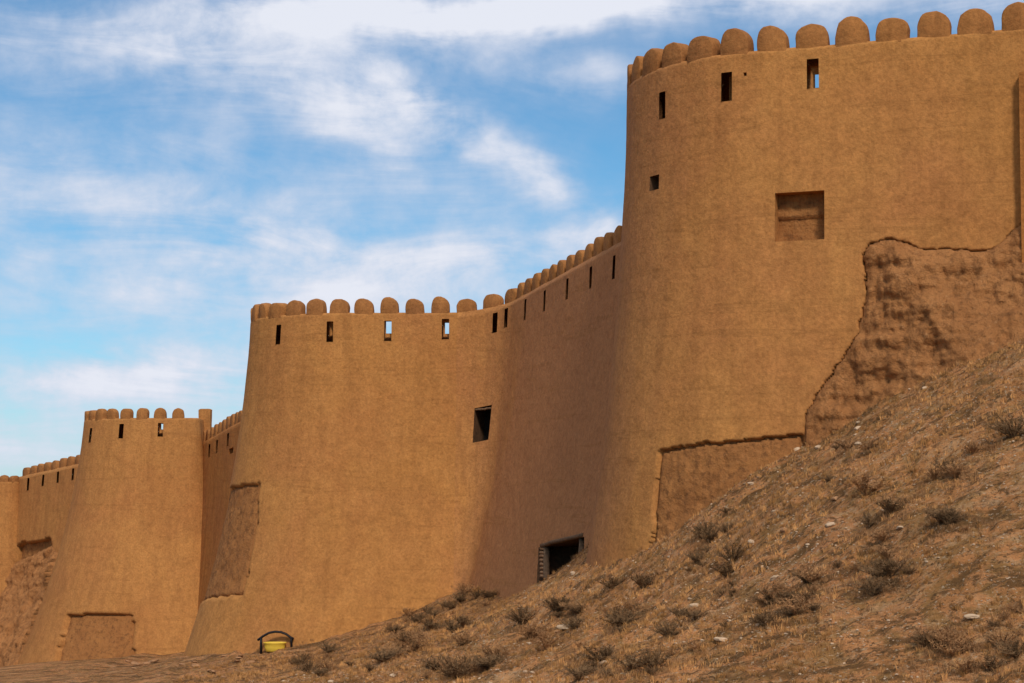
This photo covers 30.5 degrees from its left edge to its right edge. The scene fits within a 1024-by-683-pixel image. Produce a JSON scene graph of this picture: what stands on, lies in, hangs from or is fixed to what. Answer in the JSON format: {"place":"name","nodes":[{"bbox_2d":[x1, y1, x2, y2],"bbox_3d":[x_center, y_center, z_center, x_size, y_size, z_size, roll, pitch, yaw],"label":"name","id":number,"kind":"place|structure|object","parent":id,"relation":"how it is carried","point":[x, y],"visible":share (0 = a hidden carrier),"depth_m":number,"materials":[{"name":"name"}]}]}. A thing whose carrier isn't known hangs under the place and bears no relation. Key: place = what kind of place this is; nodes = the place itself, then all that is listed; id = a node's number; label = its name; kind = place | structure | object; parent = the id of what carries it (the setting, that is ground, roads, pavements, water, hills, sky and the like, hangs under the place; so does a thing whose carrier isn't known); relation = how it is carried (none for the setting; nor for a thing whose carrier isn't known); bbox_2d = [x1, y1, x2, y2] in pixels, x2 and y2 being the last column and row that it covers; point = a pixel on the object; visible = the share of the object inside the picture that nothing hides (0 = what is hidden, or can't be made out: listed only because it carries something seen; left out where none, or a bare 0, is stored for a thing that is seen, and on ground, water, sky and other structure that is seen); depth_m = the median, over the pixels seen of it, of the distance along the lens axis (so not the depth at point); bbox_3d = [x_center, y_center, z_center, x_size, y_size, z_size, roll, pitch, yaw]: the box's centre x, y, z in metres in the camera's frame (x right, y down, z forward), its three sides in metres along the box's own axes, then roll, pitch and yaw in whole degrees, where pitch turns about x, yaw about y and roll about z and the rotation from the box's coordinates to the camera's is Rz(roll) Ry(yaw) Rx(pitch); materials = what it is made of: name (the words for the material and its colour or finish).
{"place":"outdoors","nodes":[
{"label":"outdoors","id":0,"kind":"place"},
{"bbox_2d":[0,337,1023,682],"bbox_3d":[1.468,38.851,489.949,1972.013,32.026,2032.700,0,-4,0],"label":"ground","id":1,"kind":"structure","parent":0,"point":[1004,504],"depth_m":43.89,"materials":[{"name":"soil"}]},
{"bbox_2d":[0,475,21,595],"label":"round tower","id":2,"kind":"structure","parent":1,"relation":"on","point":[10,553],"depth_m":136.07,"materials":[{"name":"paint"}]},
{"bbox_2d":[0,546,57,666],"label":"mud bank","id":3,"kind":"structure","parent":1,"relation":"on","point":[24,591],"depth_m":130.09,"materials":[{"name":"soil"}]},
{"bbox_2d":[17,455,79,558],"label":"curtain wall","id":4,"kind":"structure","parent":1,"relation":"on","point":[45,492],"depth_m":133.34,"materials":[{"name":"paint"}]},
{"bbox_2d":[17,408,211,664],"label":"round tower","id":5,"kind":"structure","parent":1,"relation":"on","point":[124,579],"depth_m":120.75,"materials":[{"name":"paint"}]},
{"bbox_2d":[198,410,241,609],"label":"curtain wall","id":6,"kind":"structure","parent":1,"relation":"on","point":[220,442],"depth_m":117.72,"materials":[{"name":"paint"}]},
{"bbox_2d":[263,642,286,651],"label":"plastic tub","id":7,"kind":"object","parent":1,"relation":"on","point":[272,646],"visible":0.98,"depth_m":84.42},
{"bbox_2d":[257,631,293,653],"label":"arched hoop","id":8,"kind":"object","parent":1,"relation":"on","point":[281,632],"visible":0.95,"depth_m":84.70,"materials":[{"name":"black paint"}]},
{"bbox_2d":[289,652,311,665],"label":"dry shrub","id":9,"kind":"object","parent":1,"relation":"on","point":[302,657],"visible":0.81,"depth_m":77.25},
{"bbox_2d":[293,649,318,659],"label":"dry shrub","id":10,"kind":"object","parent":1,"relation":"on","point":[309,653],"visible":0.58,"depth_m":78.73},
{"bbox_2d":[295,658,324,673],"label":"dry shrub","id":11,"kind":"object","parent":1,"relation":"on","point":[307,667],"visible":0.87,"depth_m":69.11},
{"bbox_2d":[183,296,456,656],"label":"round tower","id":12,"kind":"structure","parent":1,"relation":"on","point":[340,517],"depth_m":87.39,"materials":[{"name":"paint"}]},
{"bbox_2d":[315,656,340,670],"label":"dry shrub","id":13,"kind":"object","parent":1,"relation":"on","point":[328,666],"visible":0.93,"depth_m":62.19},
{"bbox_2d":[317,641,341,652],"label":"dry shrub","id":14,"kind":"object","parent":1,"relation":"on","point":[327,648],"visible":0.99,"depth_m":78.90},
{"bbox_2d":[362,646,407,661],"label":"dry shrub","id":15,"kind":"object","parent":1,"relation":"on","point":[388,655],"visible":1,"depth_m":60.28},
{"bbox_2d":[383,624,404,632],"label":"dry shrub","id":16,"kind":"object","parent":1,"relation":"on","point":[396,627],"visible":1,"depth_m":77.76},
{"bbox_2d":[378,643,411,657],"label":"dry shrub","id":17,"kind":"object","parent":1,"relation":"on","point":[390,648],"visible":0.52,"depth_m":61.95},
{"bbox_2d":[384,630,414,644],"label":"dry shrub","id":18,"kind":"object","parent":1,"relation":"on","point":[401,641],"visible":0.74,"depth_m":72.51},
{"bbox_2d":[396,607,416,616],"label":"dry shrub","id":19,"kind":"object","parent":1,"relation":"on","point":[407,612],"visible":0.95,"depth_m":83.46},
{"bbox_2d":[393,634,431,652],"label":"dry shrub","id":20,"kind":"object","parent":1,"relation":"on","point":[418,641],"visible":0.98,"depth_m":62.59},
{"bbox_2d":[405,627,430,641],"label":"dry shrub","id":21,"kind":"object","parent":1,"relation":"on","point":[419,633],"visible":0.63,"depth_m":71.82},
{"bbox_2d":[417,615,444,629],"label":"dry shrub","id":22,"kind":"object","parent":1,"relation":"on","point":[429,624],"visible":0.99,"depth_m":76.53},
{"bbox_2d":[418,656,445,670],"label":"dry shrub","id":23,"kind":"object","parent":1,"relation":"on","point":[431,665],"visible":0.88,"depth_m":54.88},
{"bbox_2d":[429,653,456,664],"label":"dry shrub","id":24,"kind":"object","parent":1,"relation":"on","point":[440,655],"visible":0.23,"depth_m":55.18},
{"bbox_2d":[438,620,461,632],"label":"dry shrub","id":25,"kind":"object","parent":1,"relation":"on","point":[451,626],"visible":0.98,"depth_m":67.28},
{"bbox_2d":[436,657,476,678],"bbox_3d":[-1.524,9.211,52.817,1.163,0.658,1.278,6,-2,-36],"label":"dry shrub","id":26,"kind":"object","parent":1,"relation":"on","point":[454,670],"visible":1,"depth_m":52.74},
{"bbox_2d":[450,591,468,602],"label":"dry shrub","id":27,"kind":"object","parent":1,"relation":"on","point":[460,598],"visible":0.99,"depth_m":81.83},
{"bbox_2d":[446,629,477,645],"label":"dry shrub","id":28,"kind":"object","parent":1,"relation":"on","point":[463,637],"visible":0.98,"depth_m":60.90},
{"bbox_2d":[451,613,475,626],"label":"dry shrub","id":29,"kind":"object","parent":1,"relation":"on","point":[461,621],"visible":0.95,"depth_m":66.88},
{"bbox_2d":[451,582,477,594],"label":"dry shrub","id":30,"kind":"object","parent":1,"relation":"on","point":[464,587],"visible":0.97,"depth_m":82.94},
{"bbox_2d":[445,653,483,665],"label":"dry shrub","id":31,"kind":"object","parent":1,"relation":"on","point":[465,657],"visible":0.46,"depth_m":53.87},
{"bbox_2d":[454,660,480,674],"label":"dry shrub","id":32,"kind":"object","parent":1,"relation":"on","point":[475,666],"visible":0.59,"depth_m":53.42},
{"bbox_2d":[467,652,501,669],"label":"dry shrub","id":33,"kind":"object","parent":1,"relation":"on","point":[483,660],"visible":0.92,"depth_m":52.96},
{"bbox_2d":[467,651,506,668],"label":"dry shrub","id":34,"kind":"object","parent":1,"relation":"on","point":[490,661],"visible":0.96,"depth_m":52.94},
{"bbox_2d":[476,590,497,597],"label":"dry shrub","id":35,"kind":"object","parent":1,"relation":"on","point":[487,594],"visible":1,"depth_m":79.78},
{"bbox_2d":[474,641,510,656],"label":"dry shrub","id":36,"kind":"object","parent":1,"relation":"on","point":[496,649],"visible":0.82,"depth_m":54.26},
{"bbox_2d":[502,604,536,624],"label":"dry shrub","id":37,"kind":"object","parent":1,"relation":"on","point":[523,616],"visible":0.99,"depth_m":59.17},
{"bbox_2d":[514,621,549,637],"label":"dry shrub","id":38,"kind":"object","parent":1,"relation":"on","point":[531,634],"visible":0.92,"depth_m":55.24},
{"bbox_2d":[453,225,621,598],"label":"curtain wall","id":39,"kind":"structure","parent":1,"relation":"on","point":[534,365],"depth_m":80.18,"materials":[{"name":"paint"}]},
{"bbox_2d":[537,533,583,582],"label":"doorway","id":40,"kind":"structure","parent":39,"relation":"in","point":[553,554],"depth_m":75.37,"materials":[{"name":"brown stone"}]},
{"bbox_2d":[528,630,558,650],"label":"dry shrub","id":41,"kind":"object","parent":1,"relation":"on","point":[544,641],"visible":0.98,"depth_m":51.39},
{"bbox_2d":[538,599,566,610],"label":"dry shrub","id":42,"kind":"object","parent":1,"relation":"on","point":[550,606],"visible":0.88,"depth_m":57.29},
{"bbox_2d":[544,594,570,610],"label":"dry shrub","id":43,"kind":"object","parent":1,"relation":"on","point":[561,601],"visible":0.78,"depth_m":57.19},
{"bbox_2d":[558,614,586,629],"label":"dry shrub","id":44,"kind":"object","parent":1,"relation":"on","point":[572,622],"visible":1,"depth_m":53.06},
{"bbox_2d":[559,598,588,614],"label":"dry shrub","id":45,"kind":"object","parent":1,"relation":"on","point":[569,603],"visible":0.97,"depth_m":56.13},
{"bbox_2d":[565,603,587,613],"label":"dry shrub","id":46,"kind":"object","parent":1,"relation":"on","point":[576,610],"visible":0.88,"depth_m":55.92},
{"bbox_2d":[558,663,600,680],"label":"dry shrub","id":47,"kind":"object","parent":1,"relation":"on","point":[580,673],"visible":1,"depth_m":38.90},
{"bbox_2d":[585,659,606,669],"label":"dry shrub","id":48,"kind":"object","parent":1,"relation":"on","point":[594,664],"visible":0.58,"depth_m":39.97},
{"bbox_2d":[577,643,617,660],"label":"dry shrub","id":49,"kind":"object","parent":1,"relation":"on","point":[591,652],"visible":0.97,"depth_m":40.80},
{"bbox_2d":[180,338,1023,682],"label":"brown herbs","id":50,"kind":"object","parent":1,"relation":"on","point":[904,516],"visible":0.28,"depth_m":48.46,"materials":[{"name":"plant"}]},
{"bbox_2d":[595,667,619,675],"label":"dry shrub","id":51,"kind":"object","parent":1,"relation":"on","point":[609,671],"visible":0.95,"depth_m":38.58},
{"bbox_2d":[598,574,628,589],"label":"dry shrub","id":52,"kind":"object","parent":1,"relation":"on","point":[611,584],"visible":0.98,"depth_m":55.71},
{"bbox_2d":[600,609,626,625],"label":"dry shrub","id":53,"kind":"object","parent":1,"relation":"on","point":[615,622],"visible":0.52,"depth_m":48.54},
{"bbox_2d":[606,653,644,668],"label":"dry shrub","id":54,"kind":"object","parent":1,"relation":"on","point":[629,661],"visible":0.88,"depth_m":38.93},
{"bbox_2d":[606,607,645,624],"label":"dry shrub","id":55,"kind":"object","parent":1,"relation":"on","point":[623,619],"visible":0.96,"depth_m":47.92,"materials":[{"name":"plant"}]},
{"bbox_2d":[613,599,646,615],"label":"dry shrub","id":56,"kind":"object","parent":1,"relation":"on","point":[636,608],"visible":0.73,"depth_m":48.80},
{"bbox_2d":[250,341,1023,682],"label":"gravel","id":57,"kind":"structure","parent":1,"relation":"on","point":[762,565],"depth_m":44.91,"materials":[{"name":"stone"}]},
{"bbox_2d":[627,570,657,588],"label":"dry shrub","id":58,"kind":"object","parent":1,"relation":"on","point":[642,581],"visible":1,"depth_m":52.80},
{"bbox_2d":[643,666,659,675],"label":"dry shrub","id":59,"kind":"object","parent":1,"relation":"on","point":[652,671],"visible":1,"depth_m":37.57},
{"bbox_2d":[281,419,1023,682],"bbox_3d":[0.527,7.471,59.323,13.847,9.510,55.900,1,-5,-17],"label":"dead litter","id":60,"kind":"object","parent":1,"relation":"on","point":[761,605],"visible":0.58,"depth_m":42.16,"materials":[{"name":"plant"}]},
{"bbox_2d":[632,648,676,668],"bbox_3d":[2.907,6.532,38.600,0.953,0.527,0.853,-8,2,15],"label":"dry shrub","id":61,"kind":"object","parent":1,"relation":"on","point":[650,661],"visible":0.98,"depth_m":38.60,"materials":[{"name":"plant"}]},
{"bbox_2d":[648,620,689,637],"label":"dry shrub","id":62,"kind":"object","parent":1,"relation":"on","point":[663,631],"visible":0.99,"depth_m":41.50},
{"bbox_2d":[669,605,686,617],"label":"dry shrub","id":63,"kind":"object","parent":1,"relation":"on","point":[676,612],"visible":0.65,"depth_m":44.29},
{"bbox_2d":[682,547,706,562],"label":"dry shrub","id":64,"kind":"object","parent":1,"relation":"on","point":[698,554],"visible":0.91,"depth_m":50.38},
{"bbox_2d":[679,608,710,620],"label":"dry shrub","id":65,"kind":"object","parent":1,"relation":"on","point":[694,615],"visible":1,"depth_m":42.90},
{"bbox_2d":[692,520,718,529],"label":"dry shrub","id":66,"kind":"object","parent":1,"relation":"on","point":[700,525],"visible":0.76,"depth_m":53.31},
{"bbox_2d":[693,527,724,543],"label":"dry shrub","id":67,"kind":"object","parent":1,"relation":"on","point":[702,535],"visible":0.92,"depth_m":52.08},
{"bbox_2d":[711,521,735,532],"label":"dry shrub","id":68,"kind":"object","parent":1,"relation":"on","point":[726,528],"visible":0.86,"depth_m":51.79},
{"bbox_2d":[709,560,746,576],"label":"dry shrub","id":69,"kind":"object","parent":1,"relation":"on","point":[729,567],"visible":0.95,"depth_m":45.61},
{"bbox_2d":[714,542,743,561],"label":"dry shrub","id":70,"kind":"object","parent":1,"relation":"on","point":[730,557],"visible":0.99,"depth_m":47.30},
{"bbox_2d":[740,611,785,625],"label":"dry shrub","id":71,"kind":"object","parent":1,"relation":"on","point":[762,621],"visible":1,"depth_m":38.40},
{"bbox_2d":[744,586,784,604],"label":"dry shrub","id":72,"kind":"object","parent":1,"relation":"on","point":[761,600],"visible":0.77,"depth_m":41.09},
{"bbox_2d":[759,579,798,599],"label":"dry shrub","id":73,"kind":"object","parent":1,"relation":"on","point":[777,587],"visible":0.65,"depth_m":40.81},
{"bbox_2d":[767,588,809,604],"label":"dry shrub","id":74,"kind":"object","parent":1,"relation":"on","point":[776,595],"visible":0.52,"depth_m":39.23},
{"bbox_2d":[778,609,802,616],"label":"dry shrub","id":75,"kind":"object","parent":1,"relation":"on","point":[791,612],"visible":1,"depth_m":38.70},
{"bbox_2d":[771,589,814,607],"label":"dry shrub","id":76,"kind":"object","parent":1,"relation":"on","point":[807,597],"visible":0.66,"depth_m":39.13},
{"bbox_2d":[776,592,817,615],"bbox_3d":[5.937,5.408,38.782,0.951,0.576,0.876,0,-4,-3],"label":"dry shrub","id":77,"kind":"object","parent":1,"relation":"on","point":[796,606],"visible":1,"depth_m":38.67,"materials":[{"name":"plant"}]},
{"bbox_2d":[586,2,1023,567],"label":"round tower","id":78,"kind":"structure","parent":1,"relation":"on","point":[772,193],"depth_m":56.23,"materials":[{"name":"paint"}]},
{"bbox_2d":[792,569,827,583],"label":"dry shrub","id":79,"kind":"object","parent":1,"relation":"on","point":[802,579],"visible":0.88,"depth_m":41.15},
{"bbox_2d":[803,582,819,592],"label":"dry shrub","id":80,"kind":"object","parent":1,"relation":"on","point":[814,589],"visible":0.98,"depth_m":39.79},
{"bbox_2d":[793,562,831,583],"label":"dry shrub","id":81,"kind":"object","parent":1,"relation":"on","point":[816,575],"visible":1,"depth_m":40.99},
{"bbox_2d":[831,434,860,450],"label":"dry shrub","id":82,"kind":"object","parent":1,"relation":"on","point":[846,445],"visible":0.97,"depth_m":50.22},
{"bbox_2d":[837,470,889,495],"bbox_3d":[8.402,3.370,44.924,1.270,0.697,1.314,3,-5,-33],"label":"dry shrub","id":83,"kind":"object","parent":1,"relation":"on","point":[863,485],"visible":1,"depth_m":44.83,"materials":[{"name":"plant"}]},
{"bbox_2d":[854,439,878,451],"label":"dry shrub","id":84,"kind":"object","parent":1,"relation":"on","point":[864,446],"visible":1,"depth_m":48.60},
{"bbox_2d":[856,511,878,527],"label":"dry shrub","id":85,"kind":"object","parent":1,"relation":"on","point":[868,521],"visible":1,"depth_m":42.38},
{"bbox_2d":[847,574,902,595],"bbox_3d":[7.502,4.977,38.501,1.133,0.518,1.023,-3,-5,36],"label":"dry shrub","id":86,"kind":"object","parent":1,"relation":"on","point":[877,587],"visible":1,"depth_m":38.43,"materials":[{"name":"plant"}]},
{"bbox_2d":[856,557,899,578],"bbox_3d":[7.685,4.715,39.037,0.994,0.539,1.047,0,-4,-5],"label":"dry shrub","id":87,"kind":"object","parent":1,"relation":"on","point":[880,572],"visible":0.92,"depth_m":39.06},
{"bbox_2d":[862,525,899,541],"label":"dry shrub","id":88,"kind":"object","parent":1,"relation":"on","point":[880,536],"visible":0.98,"depth_m":41.18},
{"bbox_2d":[868,542,903,558],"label":"dry shrub","id":89,"kind":"object","parent":1,"relation":"on","point":[885,552],"visible":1,"depth_m":39.96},
{"bbox_2d":[870,493,912,507],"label":"dry shrub","id":90,"kind":"object","parent":1,"relation":"on","point":[882,502],"visible":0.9,"depth_m":42.23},
{"bbox_2d":[874,494,909,514],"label":"dry shrub","id":91,"kind":"object","parent":1,"relation":"on","point":[889,505],"visible":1,"depth_m":42.09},
{"bbox_2d":[874,560,909,576],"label":"dry shrub","id":92,"kind":"object","parent":1,"relation":"on","point":[888,566],"visible":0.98,"depth_m":38.83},
{"bbox_2d":[901,566,917,574],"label":"dry shrub","id":93,"kind":"object","parent":1,"relation":"on","point":[906,570],"visible":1,"depth_m":38.61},
{"bbox_2d":[805,224,1023,446],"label":"ruined wall","id":94,"kind":"structure","parent":1,"relation":"on","point":[926,313],"depth_m":53.77,"materials":[{"name":"brick"}]},
{"bbox_2d":[905,629,947,647],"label":"dry shrub","id":95,"kind":"object","parent":1,"relation":"on","point":[921,640],"visible":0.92,"depth_m":35.54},
{"bbox_2d":[919,465,946,479],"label":"dry shrub","id":96,"kind":"object","parent":1,"relation":"on","point":[933,473],"visible":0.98,"depth_m":42.75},
{"bbox_2d":[911,624,956,640],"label":"dry shrub","id":97,"kind":"object","parent":1,"relation":"on","point":[943,630],"visible":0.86,"depth_m":35.78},
{"bbox_2d":[922,505,963,522],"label":"dry shrub","id":98,"kind":"object","parent":1,"relation":"on","point":[934,516],"visible":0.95,"depth_m":39.72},
{"bbox_2d":[926,627,962,646],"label":"dry shrub","id":99,"kind":"object","parent":1,"relation":"on","point":[939,635],"visible":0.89,"depth_m":35.38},
{"bbox_2d":[931,457,960,471],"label":"dry shrub","id":100,"kind":"object","parent":1,"relation":"on","point":[943,462],"visible":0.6,"depth_m":42.84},
{"bbox_2d":[927,505,970,524],"bbox_3d":[9.298,3.638,39.673,0.934,0.502,0.798,-2,-5,27],"label":"dry shrub","id":101,"kind":"object","parent":1,"relation":"on","point":[951,518],"visible":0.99,"depth_m":39.59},
{"bbox_2d":[928,634,980,655],"bbox_3d":[8.255,5.674,35.118,0.970,0.492,0.761,1,-5,-13],"label":"dry shrub","id":102,"kind":"object","parent":1,"relation":"on","point":[949,647],"visible":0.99,"depth_m":35.05,"materials":[{"name":"plant"}]},
{"bbox_2d":[940,463,970,479],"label":"dry shrub","id":103,"kind":"object","parent":1,"relation":"on","point":[950,472],"visible":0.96,"depth_m":42.29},
{"bbox_2d":[940,630,975,648],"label":"dry shrub","id":104,"kind":"object","parent":1,"relation":"on","point":[959,641],"visible":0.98,"depth_m":35.22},
{"bbox_2d":[947,464,972,475],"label":"dry shrub","id":105,"kind":"object","parent":1,"relation":"on","point":[959,472],"visible":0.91,"depth_m":42.26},
{"bbox_2d":[945,656,988,673],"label":"dry shrub","id":106,"kind":"object","parent":1,"relation":"on","point":[968,667],"visible":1,"depth_m":33.98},
{"bbox_2d":[963,614,979,618],"bbox_3d":[8.844,5.287,36.066,0.335,0.112,0.205,0,-4,0],"label":"stone","id":107,"kind":"object","parent":1,"relation":"on","point":[969,616],"visible":1,"depth_m":35.99,"materials":[{"name":"stone"}]},
{"bbox_2d":[957,439,987,453],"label":"dry shrub","id":108,"kind":"object","parent":1,"relation":"on","point":[973,448],"visible":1,"depth_m":43.24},
{"bbox_2d":[969,652,1009,671],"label":"dry shrub","id":109,"kind":"object","parent":1,"relation":"on","point":[990,664],"visible":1,"depth_m":34.00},
{"bbox_2d":[975,626,1023,646],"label":"dry shrub","id":110,"kind":"object","parent":1,"relation":"on","point":[1008,635],"visible":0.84,"depth_m":34.84,"materials":[{"name":"plant"}]},
{"bbox_2d":[981,412,1023,437],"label":"dry shrub","id":111,"kind":"object","parent":1,"relation":"on","point":[1002,427],"visible":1,"depth_m":42.87,"materials":[{"name":"plant"}]},
{"bbox_2d":[995,635,1023,657],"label":"dry shrub","id":112,"kind":"object","parent":1,"relation":"on","point":[1013,652],"visible":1,"depth_m":34.15,"materials":[{"name":"plant"}]},
{"bbox_2d":[0,0,1023,476],"label":"sky","id":113,"kind":"structure","parent":0,"point":[170,170],"materials":[{"name":"blue"}]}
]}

